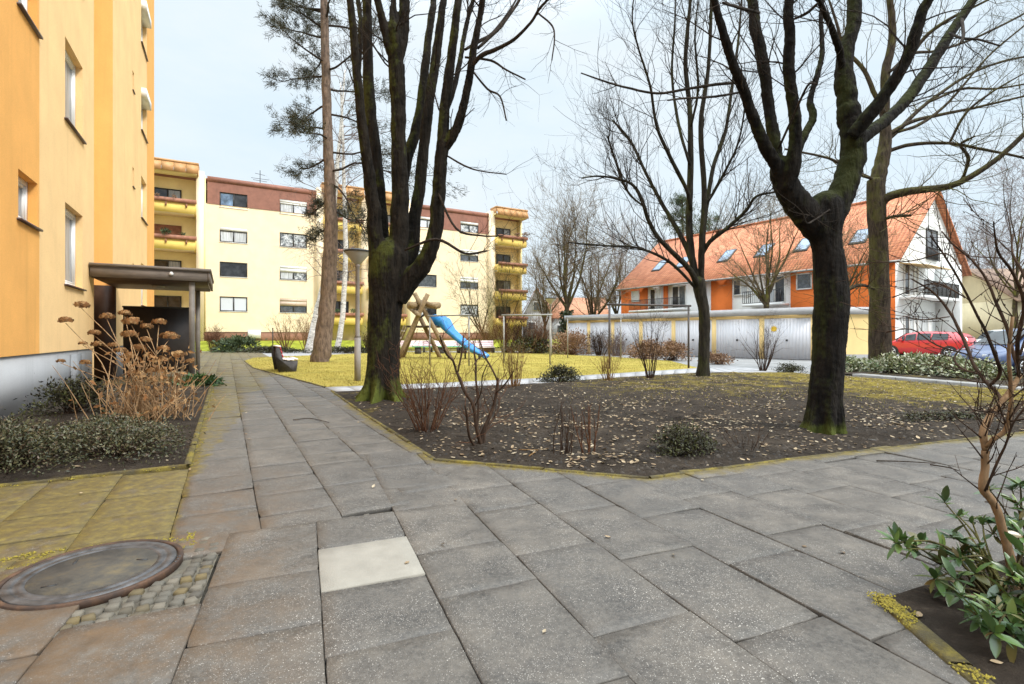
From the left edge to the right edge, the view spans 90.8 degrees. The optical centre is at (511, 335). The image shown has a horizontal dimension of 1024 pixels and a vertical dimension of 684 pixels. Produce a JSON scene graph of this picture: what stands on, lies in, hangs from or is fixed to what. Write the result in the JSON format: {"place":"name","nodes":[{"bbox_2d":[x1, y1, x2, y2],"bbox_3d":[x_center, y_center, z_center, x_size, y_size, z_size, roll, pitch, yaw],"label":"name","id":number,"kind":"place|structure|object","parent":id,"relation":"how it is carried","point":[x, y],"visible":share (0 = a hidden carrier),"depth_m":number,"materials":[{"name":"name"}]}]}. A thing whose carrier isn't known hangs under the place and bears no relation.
{"place":"outdoors","nodes":[
{"label":"outdoors","id":0,"kind":"place"},
{"bbox_2d":[0,383,208,483],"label":"planting bed ground","id":1,"kind":"structure","parent":0,"point":[89,465],"depth_m":5.31,"materials":[{"name":"soil"}]},
{"bbox_2d":[0,414,108,479],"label":"evergreen shrub","id":2,"kind":"object","parent":1,"relation":"on","point":[15,442],"visible":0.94,"depth_m":4.63,"materials":[{"name":"green plant"}]},
{"bbox_2d":[4,369,124,417],"bbox_3d":[-6.848,0.914,7.870,1.367,0.777,1.271,0,0,0],"label":"evergreen shrub","id":3,"kind":"object","parent":1,"relation":"on","point":[79,395],"visible":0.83,"depth_m":7.74,"materials":[{"name":"green plant"}]},
{"bbox_2d":[47,410,175,447],"bbox_3d":[-4.666,1.087,5.902,1.294,0.418,1.250,0,0,0],"label":"evergreen shrub","id":4,"kind":"object","parent":1,"relation":"on","point":[84,422],"visible":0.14,"depth_m":5.84,"materials":[{"name":"green plant"}]},
{"bbox_2d":[24,410,205,470],"bbox_3d":[-4.008,1.035,5.117,1.557,0.536,1.411,0,0,0],"label":"evergreen shrub","id":5,"kind":"object","parent":1,"relation":"on","point":[101,441],"visible":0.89,"depth_m":5.07,"materials":[{"name":"green plant"}]},
{"bbox_2d":[52,301,225,424],"bbox_3d":[-5.905,0.365,7.453,3.276,1.820,2.119,0,0,0],"label":"hydrangea","id":6,"kind":"object","parent":1,"relation":"on","point":[141,399],"visible":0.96,"depth_m":7.28,"materials":[{"name":"brown plant"}]},
{"bbox_2d":[164,371,226,385],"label":"rosette plant","id":7,"kind":"object","parent":1,"relation":"on","point":[210,380],"visible":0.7,"depth_m":12.49,"materials":[{"name":"green plant"}]},
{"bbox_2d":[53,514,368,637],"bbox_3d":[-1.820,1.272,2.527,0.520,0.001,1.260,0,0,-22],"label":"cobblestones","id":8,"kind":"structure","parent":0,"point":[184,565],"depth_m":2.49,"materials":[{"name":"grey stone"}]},
{"bbox_2d":[202,351,530,356],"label":"back path","id":9,"kind":"structure","parent":0,"point":[290,354],"depth_m":36.20,"materials":[{"name":"grey concrete"}]},
{"bbox_2d":[208,333,266,352],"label":"juniper bush","id":10,"kind":"object","parent":9,"relation":"on","point":[239,341],"visible":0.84,"depth_m":38.57,"materials":[{"name":"green plant"}]},
{"bbox_2d":[259,311,304,351],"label":"bare shrub","id":11,"kind":"object","parent":9,"relation":"on","point":[285,337],"visible":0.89,"depth_m":39.37,"materials":[{"name":"brown plant"}]},
{"bbox_2d":[269,37,390,352],"bbox_3d":[-13.244,-9.779,36.727,10.071,22.775,9.380,0,0,0],"label":"birch tree","id":12,"kind":"object","parent":9,"relation":"on","point":[310,339],"visible":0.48,"depth_m":37.28,"materials":[{"name":"white plant"}]},
{"bbox_2d":[275,32,412,352],"bbox_3d":[-12.004,-11.189,37.919,10.557,25.469,8.662,0,0,0],"label":"birch tree","id":13,"kind":"object","parent":9,"relation":"on","point":[338,342],"visible":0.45,"depth_m":37.36,"materials":[{"name":"white plant"}]},
{"bbox_2d":[200,339,560,350],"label":"grass bank terrain","id":14,"kind":"structure","parent":0,"point":[204,346],"depth_m":47.73,"materials":[{"name":"green plant"}]},
{"bbox_2d":[154,157,529,340],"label":"apartment building","id":15,"kind":"structure","parent":14,"relation":"on","point":[231,234],"depth_m":48.89,"materials":[{"name":"beige paint"}]},
{"bbox_2d":[154,295,181,306],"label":"window","id":16,"kind":"structure","parent":15,"relation":"in","point":[159,301],"depth_m":45.38,"materials":[{"name":"brown glass"}]},
{"bbox_2d":[219,296,246,311],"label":"window","id":17,"kind":"structure","parent":15,"relation":"in","point":[227,304],"depth_m":47.12,"materials":[{"name":"white glass"}]},
{"bbox_2d":[219,262,246,277],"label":"window","id":18,"kind":"structure","parent":15,"relation":"in","point":[227,269],"depth_m":47.17,"materials":[{"name":"grey glass"}]},
{"bbox_2d":[219,227,246,243],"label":"window","id":19,"kind":"structure","parent":15,"relation":"in","point":[228,235],"depth_m":47.12,"materials":[{"name":"white glass"}]},
{"bbox_2d":[220,192,246,209],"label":"window","id":20,"kind":"structure","parent":15,"relation":"in","point":[230,199],"depth_m":47.10,"materials":[{"name":"grey glass"}]},
{"bbox_2d":[279,298,306,312],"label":"window","id":21,"kind":"structure","parent":15,"relation":"in","point":[301,304],"depth_m":49.66,"materials":[{"name":"grey glass"}]},
{"bbox_2d":[279,265,306,280],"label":"window","id":22,"kind":"structure","parent":15,"relation":"in","point":[294,273],"depth_m":49.66,"materials":[{"name":"white glass"}]},
{"bbox_2d":[279,232,306,248],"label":"window","id":23,"kind":"structure","parent":15,"relation":"in","point":[290,238],"depth_m":49.61,"materials":[{"name":"grey glass"}]},
{"bbox_2d":[279,199,306,215],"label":"window","id":24,"kind":"structure","parent":15,"relation":"in","point":[285,205],"depth_m":49.59,"materials":[{"name":"white glass"}]},
{"bbox_2d":[506,218,571,346],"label":"bare tree","id":25,"kind":"object","parent":14,"relation":"on","point":[545,305],"visible":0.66,"depth_m":57.55,"materials":[{"name":"brown plant"}]},
{"bbox_2d":[92,373,851,683],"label":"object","id":26,"kind":"structure","parent":0,"point":[210,578],"depth_m":2.72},
{"bbox_2d":[0,385,212,486],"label":"kerb","id":27,"kind":"structure","parent":26,"relation":"on","point":[189,458],"depth_m":4.70,"materials":[{"name":"yellow concrete"}]},
{"bbox_2d":[331,390,1023,478],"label":"kerb","id":28,"kind":"structure","parent":26,"relation":"on","point":[513,465],"depth_m":4.98,"materials":[{"name":"concrete"}]},
{"bbox_2d":[873,595,994,683],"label":"kerb corner","id":29,"kind":"object","parent":26,"relation":"on","point":[944,651],"visible":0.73,"depth_m":2.00,"materials":[{"name":"beige concrete"}]},
{"bbox_2d":[852,374,1022,389],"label":"curb","id":30,"kind":"structure","parent":26,"relation":"on","point":[944,382],"depth_m":13.46,"materials":[{"name":"concrete"}]},
{"bbox_2d":[95,347,851,382],"bbox_3d":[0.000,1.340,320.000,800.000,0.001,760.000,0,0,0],"label":"ground","id":31,"kind":"structure","parent":0,"point":[452,349],"depth_m":45.64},
{"bbox_2d":[0,0,153,419],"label":"apartment building","id":32,"kind":"structure","parent":31,"relation":"on","point":[76,137],"depth_m":10.96,"materials":[{"name":"orange paint"}]},
{"bbox_2d":[17,176,42,231],"bbox_3d":[-8.370,-2.282,8.495,0.616,0.835,1.124,0,0,-22],"label":"window","id":33,"kind":"structure","parent":32,"relation":"in","point":[22,184],"depth_m":8.78,"materials":[{"name":"white glass"}]},
{"bbox_2d":[64,208,86,290],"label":"window","id":34,"kind":"structure","parent":32,"relation":"in","point":[70,219],"depth_m":11.48,"materials":[{"name":"white glass"}]},
{"bbox_2d":[64,49,86,144],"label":"window","id":35,"kind":"structure","parent":32,"relation":"in","point":[70,69],"depth_m":11.48,"materials":[{"name":"white glass"}]},
{"bbox_2d":[141,0,150,61],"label":"window","id":36,"kind":"structure","parent":32,"relation":"in","point":[145,16],"depth_m":20.51,"materials":[{"name":"white plastic"}]},
{"bbox_2d":[437,234,514,349],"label":"bare tree","id":37,"kind":"object","parent":31,"relation":"on","point":[471,305],"visible":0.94,"depth_m":40.78,"materials":[{"name":"brown plant"}]},
{"bbox_2d":[480,249,541,346],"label":"bare tree","id":38,"kind":"object","parent":31,"relation":"on","point":[504,304],"visible":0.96,"depth_m":41.47,"materials":[{"name":"brown plant"}]},
{"bbox_2d":[519,313,558,353],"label":"hedge bush","id":39,"kind":"object","parent":31,"relation":"on","point":[539,329],"visible":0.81,"depth_m":35.82,"materials":[{"name":"brown plant"}]},
{"bbox_2d":[517,144,641,343],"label":"bare tree","id":40,"kind":"object","parent":31,"relation":"on","point":[567,301],"visible":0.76,"depth_m":43.65,"materials":[{"name":"brown plant"}]},
{"bbox_2d":[540,191,651,322],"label":"bare tree","id":41,"kind":"object","parent":31,"relation":"on","point":[595,299],"visible":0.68,"depth_m":45.17,"materials":[{"name":"brown plant"}]},
{"bbox_2d":[554,202,652,313],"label":"bare tree","id":42,"kind":"object","parent":31,"relation":"on","point":[615,310],"visible":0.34,"depth_m":57.41,"materials":[{"name":"brown plant"}]},
{"bbox_2d":[645,338,693,360],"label":"hedge bush","id":43,"kind":"object","parent":31,"relation":"on","point":[672,349],"visible":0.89,"depth_m":25.78,"materials":[{"name":"beige plant"}]},
{"bbox_2d":[645,189,699,252],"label":"pine tree","id":44,"kind":"object","parent":31,"relation":"on","point":[681,222],"visible":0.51,"depth_m":65.52,"materials":[{"name":"green plant"}]},
{"bbox_2d":[706,171,811,308],"bbox_3d":[16.435,-4.994,33.041,8.350,12.695,7.885,0,0,0],"label":"bare tree","id":45,"kind":"object","parent":31,"relation":"on","point":[763,297],"visible":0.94,"depth_m":32.87,"materials":[{"name":"brown plant"}]},
{"bbox_2d":[617,192,971,340],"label":"terraced house","id":46,"kind":"structure","parent":31,"relation":"on","point":[653,277],"depth_m":38.96,"materials":[{"name":"orange paint"}]},
{"bbox_2d":[764,275,785,302],"bbox_3d":[20.771,-3.645,39.922,0.697,2.150,1.700,0,0,-34],"label":"window","id":47,"kind":"structure","parent":46,"relation":"in","point":[781,285],"depth_m":39.61,"materials":[{"name":"white glass"}]},
{"bbox_2d":[799,176,926,287],"bbox_3d":[20.577,-4.364,30.468,7.767,11.449,6.401,0,0,-41],"label":"bare tree","id":48,"kind":"object","parent":31,"relation":"on","point":[845,247],"visible":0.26,"depth_m":30.76,"materials":[{"name":"brown plant"}]},
{"bbox_2d":[944,169,1019,268],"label":"bare tree","id":49,"kind":"object","parent":31,"relation":"on","point":[972,239],"visible":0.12,"depth_m":75.45,"materials":[{"name":"brown plant"}]},
{"bbox_2d":[947,121,1023,327],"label":"bare tree","id":50,"kind":"object","parent":31,"relation":"on","point":[1017,271],"visible":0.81,"depth_m":49.64,"materials":[{"name":"brown plant"}]},
{"bbox_2d":[961,199,1023,268],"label":"bare tree","id":51,"kind":"object","parent":31,"relation":"on","point":[990,247],"visible":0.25,"depth_m":65.24,"materials":[{"name":"brown plant"}]},
{"bbox_2d":[962,269,1023,338],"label":"detached house","id":52,"kind":"structure","parent":31,"relation":"on","point":[973,286],"depth_m":53.69,"materials":[{"name":"beige paint"}]},
{"bbox_2d":[0,351,1023,683],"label":"path","id":53,"kind":"structure","parent":0,"point":[718,577],"depth_m":2.83,"materials":[{"name":"concrete"}]},
{"bbox_2d":[0,539,183,610],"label":"manhole cover","id":54,"kind":"object","parent":53,"relation":"on","point":[90,576],"visible":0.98,"depth_m":2.61,"materials":[{"name":"metal"}]},
{"bbox_2d":[89,262,213,374],"bbox_3d":[-10.022,-0.255,14.415,2.550,3.050,3.540,0,0,-29],"label":"entrance canopy","id":55,"kind":"object","parent":53,"relation":"on","point":[194,282],"visible":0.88,"depth_m":13.42,"materials":[{"name":"brown wood"}]},
{"bbox_2d":[122,306,188,376],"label":"screen wall","id":56,"kind":"structure","parent":53,"relation":"on","point":[177,318],"depth_m":15.70,"materials":[{"name":"black metal"}]},
{"bbox_2d":[0,386,1012,683],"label":"moss ground cover","id":57,"kind":"object","parent":53,"relation":"on","point":[888,602],"visible":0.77,"depth_m":2.34,"materials":[{"name":"green plant"}]},
{"bbox_2d":[33,372,1023,663],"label":"fallen leaves","id":58,"kind":"object","parent":53,"relation":"on","point":[785,408],"visible":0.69,"depth_m":7.15,"materials":[{"name":"beige plant"}]},
{"bbox_2d":[348,376,1023,474],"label":"soil debris","id":59,"kind":"object","parent":53,"relation":"on","point":[677,458],"visible":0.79,"depth_m":6.27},
{"bbox_2d":[522,290,549,338],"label":"detached house","id":60,"kind":"structure","parent":0,"point":[532,309],"depth_m":88.00,"materials":[{"name":"white paint"}]},
{"bbox_2d":[325,366,776,390],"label":"footpath","id":61,"kind":"structure","parent":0,"point":[617,375],"depth_m":15.31,"materials":[{"name":"concrete"}]},
{"bbox_2d":[547,298,607,338],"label":"detached house","id":62,"kind":"structure","parent":0,"point":[581,305],"depth_m":96.28,"materials":[{"name":"white paint"}]},
{"bbox_2d":[154,0,1023,332],"label":"sky","id":63,"kind":"structure","parent":0,"point":[210,94],"materials":[{"name":"white"}]},
{"bbox_2d":[246,352,1023,410],"bbox_3d":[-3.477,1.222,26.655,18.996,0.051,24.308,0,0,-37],"label":"lawn","id":64,"kind":"structure","parent":0,"point":[405,366],"depth_m":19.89,"materials":[{"name":"yellow plant"}]},
{"bbox_2d":[272,345,297,371],"bbox_3d":[-8.068,0.811,17.907,0.707,0.937,1.750,0,0,-29],"label":"park bench","id":65,"kind":"object","parent":64,"relation":"on","point":[281,363],"visible":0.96,"depth_m":17.18,"materials":[{"name":"concrete"}]},
{"bbox_2d":[343,248,368,380],"bbox_3d":[-4.204,-0.510,13.750,0.736,3.720,0.736,0,0,0],"label":"street lamp","id":66,"kind":"object","parent":64,"relation":"on","point":[357,256],"visible":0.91,"depth_m":13.69,"materials":[{"name":"grey metal"}]},
{"bbox_2d":[255,0,469,361],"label":"pine tree","id":67,"kind":"object","parent":64,"relation":"on","point":[322,346],"visible":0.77,"depth_m":23.37,"materials":[{"name":"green plant"}]},
{"bbox_2d":[400,292,453,358],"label":"play tower","id":68,"kind":"structure","parent":64,"relation":"on","point":[418,307],"depth_m":26.61,"materials":[{"name":"wood"}]},
{"bbox_2d":[431,314,489,358],"bbox_3d":[-2.800,0.078,26.883,3.374,2.445,0.827,0,0,27],"label":"slide","id":69,"kind":"object","parent":68,"relation":"attached to","point":[445,324],"visible":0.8,"depth_m":26.92,"materials":[{"name":"blue plastic"}]},
{"bbox_2d":[498,335,565,353],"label":"hedge bush","id":70,"kind":"object","parent":64,"relation":"on","point":[534,349],"visible":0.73,"depth_m":35.48,"materials":[{"name":"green plant"}]},
{"bbox_2d":[547,327,593,354],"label":"hedge bush","id":71,"kind":"object","parent":64,"relation":"on","point":[575,340],"visible":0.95,"depth_m":33.18,"materials":[{"name":"beige plant"}]},
{"bbox_2d":[622,336,664,358],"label":"hedge bush","id":72,"kind":"object","parent":64,"relation":"on","point":[635,348],"visible":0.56,"depth_m":27.84,"materials":[{"name":"beige plant"}]},
{"bbox_2d":[606,303,690,368],"bbox_3d":[5.176,0.082,18.950,3.536,2.536,0.080,0,0,-16],"label":"drying frame","id":73,"kind":"object","parent":64,"relation":"on","point":[609,320],"visible":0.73,"depth_m":18.77,"materials":[{"name":"metal"}]},
{"bbox_2d":[334,372,1023,477],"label":"flower bed ground","id":74,"kind":"structure","parent":0,"point":[791,402],"depth_m":7.47,"materials":[{"name":"soil"}]},
{"bbox_2d":[374,327,474,431],"bbox_3d":[-1.083,0.573,6.452,1.302,1.402,1.151,0,0,0],"label":"bare shrub","id":75,"kind":"object","parent":74,"relation":"on","point":[423,426],"visible":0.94,"depth_m":6.43,"materials":[{"name":"brown plant"}]},
{"bbox_2d":[317,0,589,403],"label":"broadleaf tree","id":76,"kind":"object","parent":74,"relation":"on","point":[399,268],"visible":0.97,"depth_m":9.51,"materials":[{"name":"brown plant"}]},
{"bbox_2d":[415,314,526,447],"bbox_3d":[-0.280,0.509,5.624,1.316,1.551,0.965,0,0,-38],"label":"bare shrub","id":77,"kind":"object","parent":74,"relation":"on","point":[481,437],"visible":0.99,"depth_m":5.60,"materials":[{"name":"brown plant"}]},
{"bbox_2d":[496,330,542,386],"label":"bare shrub","id":78,"kind":"object","parent":74,"relation":"on","point":[514,365],"visible":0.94,"depth_m":11.97,"materials":[{"name":"brown plant"}]},
{"bbox_2d":[533,361,582,381],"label":"evergreen bush","id":79,"kind":"object","parent":74,"relation":"on","point":[558,371],"visible":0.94,"depth_m":13.49,"materials":[{"name":"green plant"}]},
{"bbox_2d":[546,394,575,454],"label":"bare shrub","id":80,"kind":"object","parent":74,"relation":"on","point":[566,440],"visible":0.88,"depth_m":5.15,"materials":[{"name":"brown plant"}]},
{"bbox_2d":[566,399,606,453],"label":"bare shrub","id":81,"kind":"object","parent":74,"relation":"on","point":[589,433],"visible":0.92,"depth_m":5.16,"materials":[{"name":"brown plant"}]},
{"bbox_2d":[589,335,624,380],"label":"bare shrub","id":82,"kind":"object","parent":74,"relation":"on","point":[608,374],"visible":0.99,"depth_m":13.79,"materials":[{"name":"brown plant"}]},
{"bbox_2d":[609,286,669,377],"bbox_3d":[3.765,-0.119,14.382,2.137,2.786,1.700,0,0,0],"label":"bare shrub","id":83,"kind":"object","parent":74,"relation":"on","point":[651,375],"visible":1,"depth_m":14.47,"materials":[{"name":"brown plant"}]},
{"bbox_2d":[485,0,873,375],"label":"broadleaf tree","id":84,"kind":"object","parent":74,"relation":"on","point":[697,283],"visible":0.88,"depth_m":14.97,"materials":[{"name":"brown plant"}]},
{"bbox_2d":[645,419,721,457],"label":"evergreen bush","id":85,"kind":"object","parent":74,"relation":"on","point":[676,443],"visible":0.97,"depth_m":5.19,"materials":[{"name":"green plant"}]},
{"bbox_2d":[732,304,792,370],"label":"bare shrub","id":86,"kind":"object","parent":74,"relation":"on","point":[764,366],"visible":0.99,"depth_m":17.78,"materials":[{"name":"brown plant"}]},
{"bbox_2d":[581,0,1022,434],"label":"broadleaf tree","id":87,"kind":"object","parent":74,"relation":"on","point":[818,219],"visible":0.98,"depth_m":6.33,"materials":[{"name":"black plant"}]},
{"bbox_2d":[891,407,997,421],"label":"evergreen bush","id":88,"kind":"object","parent":74,"relation":"on","point":[924,416],"visible":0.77,"depth_m":7.25,"materials":[{"name":"green plant"}]},
{"bbox_2d":[578,353,940,373],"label":"road","id":89,"kind":"structure","parent":0,"point":[747,362],"depth_m":24.10,"materials":[{"name":"grey asphalt"}]},
{"bbox_2d":[564,307,868,359],"bbox_3d":[12.454,-0.090,33.435,18.718,2.780,9.365,0,0,33],"label":"garage row","id":90,"kind":"object","parent":89,"relation":"on","point":[726,326],"visible":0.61,"depth_m":28.77,"materials":[{"name":"beige concrete"}]},
{"bbox_2d":[614,322,638,354],"bbox_3d":[7.678,0.160,33.848,1.956,2.180,0.080,0,0,45],"label":"garage door","id":91,"kind":"structure","parent":90,"relation":"in","point":[626,326],"depth_m":33.74,"materials":[{"name":"grey metal"}]},
{"bbox_2d":[643,321,670,354],"bbox_3d":[9.274,0.160,32.301,2.070,2.180,0.040,0,0,45],"label":"garage door","id":92,"kind":"structure","parent":90,"relation":"in","point":[667,335],"depth_m":32.21,"materials":[{"name":"grey metal"}]},
{"bbox_2d":[675,320,711,356],"bbox_3d":[10.976,0.160,30.593,2.333,2.180,0.080,0,0,45],"label":"garage door","id":93,"kind":"structure","parent":90,"relation":"in","point":[681,327],"depth_m":30.72,"materials":[{"name":"grey metal"}]},
{"bbox_2d":[716,319,758,357],"bbox_3d":[12.826,0.160,28.767,2.445,2.180,0.080,0,0,45],"label":"garage door","id":94,"kind":"structure","parent":90,"relation":"in","point":[729,338],"depth_m":28.76,"materials":[{"name":"grey metal"}]},
{"bbox_2d":[764,318,810,359],"bbox_3d":[14.667,0.160,26.949,2.310,2.180,0.080,0,0,45],"label":"garage door","id":95,"kind":"structure","parent":90,"relation":"in","point":[797,341],"depth_m":26.82,"materials":[{"name":"grey metal"}]},
{"bbox_2d":[892,331,976,356],"bbox_3d":[24.146,0.505,29.489,2.040,1.500,4.475,0,0,-33],"label":"parked car","id":96,"kind":"object","parent":89,"relation":"on","point":[901,346],"visible":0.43,"depth_m":28.71,"materials":[{"name":"red paint"}]},
{"bbox_2d":[949,328,1023,376],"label":"parked car","id":97,"kind":"object","parent":89,"relation":"on","point":[995,336],"visible":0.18,"depth_m":15.25,"materials":[{"name":"blue paint"}]},
{"bbox_2d":[845,369,1022,386],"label":"border bed ground","id":98,"kind":"structure","parent":0,"point":[952,378],"depth_m":14.79,"materials":[{"name":"soil"}]},
{"bbox_2d":[845,355,882,371],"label":"variegated plant","id":99,"kind":"object","parent":98,"relation":"on","point":[852,363],"visible":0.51,"depth_m":17.44,"materials":[{"name":"green plant"}]},
{"bbox_2d":[726,0,1023,368],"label":"broadleaf tree","id":100,"kind":"object","parent":98,"relation":"on","point":[876,213],"visible":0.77,"depth_m":18.73,"materials":[{"name":"brown plant"}]},
{"bbox_2d":[858,351,927,373],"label":"variegated plant","id":101,"kind":"object","parent":98,"relation":"on","point":[885,363],"visible":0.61,"depth_m":16.48,"materials":[{"name":"green plant"}]},
{"bbox_2d":[884,350,939,374],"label":"variegated plant","id":102,"kind":"object","parent":98,"relation":"on","point":[918,358],"visible":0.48,"depth_m":15.82,"materials":[{"name":"green plant"}]},
{"bbox_2d":[906,351,985,375],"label":"variegated plant","id":103,"kind":"object","parent":98,"relation":"on","point":[943,360],"visible":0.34,"depth_m":15.18,"materials":[{"name":"green plant"}]},
{"bbox_2d":[930,357,1016,379],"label":"variegated plant","id":104,"kind":"object","parent":98,"relation":"on","point":[992,371],"visible":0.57,"depth_m":14.20,"materials":[{"name":"green plant"}]},
{"bbox_2d":[890,555,1023,683],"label":"soil bed","id":105,"kind":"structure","parent":0,"point":[941,619],"depth_m":2.10,"materials":[{"name":"soil"}]},
{"bbox_2d":[838,189,1023,589],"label":"bare shrub","id":106,"kind":"object","parent":105,"relation":"on","point":[984,480],"visible":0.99,"depth_m":2.45,"materials":[{"name":"brown plant"}]},
{"bbox_2d":[877,485,1003,606],"bbox_3d":[2.177,1.027,2.499,0.802,0.459,0.410,0,0,-32],"label":"rhododendron","id":107,"kind":"object","parent":105,"relation":"on","point":[982,559],"visible":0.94,"depth_m":2.41,"materials":[{"name":"green plant"}]},
{"bbox_2d":[940,531,1023,662],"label":"rhododendron","id":108,"kind":"object","parent":105,"relation":"on","point":[1008,609],"visible":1,"depth_m":2.02,"materials":[{"name":"green plant"}]},
{"bbox_2d":[974,473,1023,567],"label":"rhododendron","id":109,"kind":"object","parent":105,"relation":"on","point":[1015,525],"visible":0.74,"depth_m":2.61,"materials":[{"name":"green plant"}]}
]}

